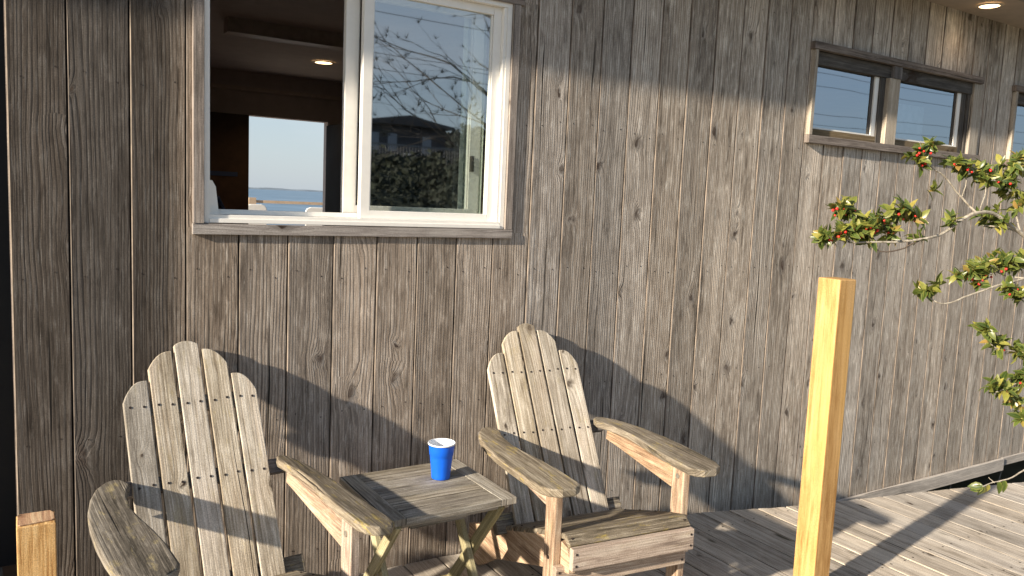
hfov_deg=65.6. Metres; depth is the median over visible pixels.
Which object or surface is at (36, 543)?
lumber post
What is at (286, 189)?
shore
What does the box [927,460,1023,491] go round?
ground
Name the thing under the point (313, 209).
plastic chair
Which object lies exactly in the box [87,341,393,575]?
adirondack chair
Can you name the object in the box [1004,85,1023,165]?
awning window
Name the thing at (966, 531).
deck
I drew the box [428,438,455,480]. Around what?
plastic cup
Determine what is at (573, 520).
adirondack chair
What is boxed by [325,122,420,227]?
refrigerator
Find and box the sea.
[249,189,322,224]
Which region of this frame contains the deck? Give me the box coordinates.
[0,482,1023,575]
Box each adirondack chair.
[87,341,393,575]
[469,323,719,575]
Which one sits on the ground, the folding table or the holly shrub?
the holly shrub
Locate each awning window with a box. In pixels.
[804,41,984,161]
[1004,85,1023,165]
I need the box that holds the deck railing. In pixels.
[248,197,322,204]
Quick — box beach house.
[0,0,1023,575]
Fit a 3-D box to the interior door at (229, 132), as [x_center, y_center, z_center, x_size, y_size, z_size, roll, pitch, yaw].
[-2.702,-0.457,7.211,0.600,2.240,0.076,-1,7,-32]
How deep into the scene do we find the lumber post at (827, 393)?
2.79 m
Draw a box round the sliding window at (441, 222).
[192,0,524,238]
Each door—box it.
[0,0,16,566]
[204,112,248,223]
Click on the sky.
(285, 154)
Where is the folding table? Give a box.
[339,459,516,575]
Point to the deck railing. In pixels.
(252, 200)
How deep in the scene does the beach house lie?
3.31 m
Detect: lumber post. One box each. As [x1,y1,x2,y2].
[16,510,56,575]
[793,277,855,575]
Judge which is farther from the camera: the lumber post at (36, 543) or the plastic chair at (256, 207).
the plastic chair at (256, 207)
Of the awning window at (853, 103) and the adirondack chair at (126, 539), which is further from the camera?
the awning window at (853, 103)
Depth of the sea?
287.64 m
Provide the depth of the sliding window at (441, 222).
2.83 m
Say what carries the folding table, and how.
on the deck
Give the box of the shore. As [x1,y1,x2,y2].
[249,187,322,191]
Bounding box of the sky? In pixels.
[249,116,323,190]
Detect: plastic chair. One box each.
[248,204,266,224]
[305,207,322,225]
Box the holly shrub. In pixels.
[810,136,1023,495]

